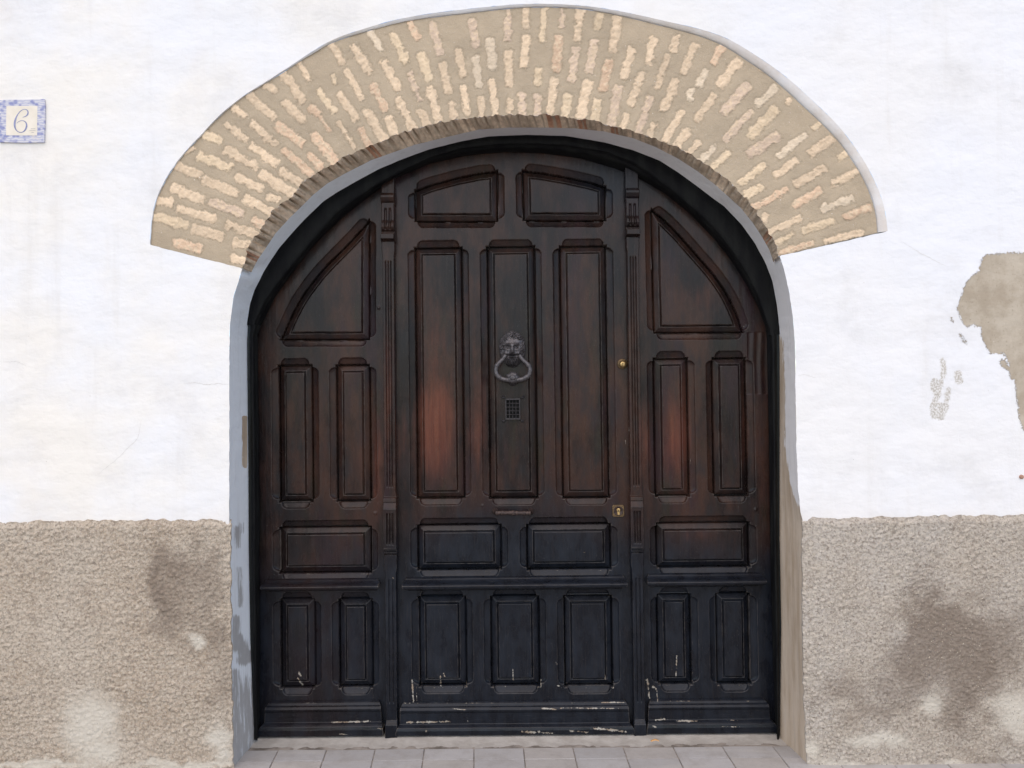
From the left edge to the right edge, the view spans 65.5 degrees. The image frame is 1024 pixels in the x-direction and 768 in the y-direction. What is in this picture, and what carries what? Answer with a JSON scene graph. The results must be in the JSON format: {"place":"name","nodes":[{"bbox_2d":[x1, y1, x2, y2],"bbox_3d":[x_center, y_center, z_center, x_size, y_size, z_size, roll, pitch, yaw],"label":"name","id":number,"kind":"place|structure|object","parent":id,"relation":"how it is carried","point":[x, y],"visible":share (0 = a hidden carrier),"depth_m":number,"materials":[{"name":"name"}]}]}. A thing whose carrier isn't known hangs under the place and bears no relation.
{"place":"outdoors","nodes":[
{"label":"outdoors","id":0,"kind":"place"},
{"bbox_2d":[235,743,1023,767],"bbox_3d":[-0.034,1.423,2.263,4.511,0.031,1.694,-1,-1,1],"label":"pavement","id":1,"kind":"structure","parent":0,"point":[717,757],"depth_m":3.02,"materials":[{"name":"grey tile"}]},
{"bbox_2d":[250,733,786,749],"bbox_3d":[0.019,1.407,3.202,2.334,0.046,0.355,-1,-1,1],"label":"doorstep","id":2,"kind":"object","parent":1,"relation":"on","point":[475,741],"visible":0.48,"depth_m":3.18,"materials":[{"name":"grey stone"}]},
{"label":"ground","id":3,"kind":"structure","parent":0,"visible":0},
{"bbox_2d":[0,0,1023,767],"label":"house wall","id":4,"kind":"structure","parent":3,"relation":"on","point":[124,532],"depth_m":3.00,"materials":[{"name":"white paint"}]},
{"bbox_2d":[0,99,45,142],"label":"house number tile","id":5,"kind":"object","parent":4,"relation":"attached to","point":[22,121],"visible":1,"depth_m":3.02,"materials":[{"name":"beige ceramic"}]},
{"bbox_2d":[247,135,780,739],"bbox_3d":[-0.001,0.221,3.256,2.207,2.498,0.131,-1,-1,1],"label":"arched door","id":6,"kind":"structure","parent":4,"relation":"attached to","point":[513,433],"depth_m":3.27,"materials":[{"name":"brown wood"}]},
{"bbox_2d":[258,188,385,736],"bbox_3d":[-0.811,0.268,3.273,0.585,2.314,0.105,-1,-1,1],"label":"door leaf","id":7,"kind":"structure","parent":6,"relation":"in","point":[322,572],"depth_m":3.29,"materials":[{"name":"brown wood"}]},
{"bbox_2d":[395,152,634,735],"bbox_3d":[0.000,0.193,3.265,0.976,2.443,0.105,-1,-1,1],"label":"door leaf","id":8,"kind":"structure","parent":6,"relation":"in","point":[508,624],"depth_m":3.28,"materials":[{"name":"brown wood"}]},
{"bbox_2d":[638,178,776,733],"bbox_3d":[0.811,0.220,3.255,0.584,2.367,0.105,-1,-1,1],"label":"door leaf","id":9,"kind":"structure","parent":6,"relation":"in","point":[708,646],"depth_m":3.27,"materials":[{"name":"brown wood"}]}
]}

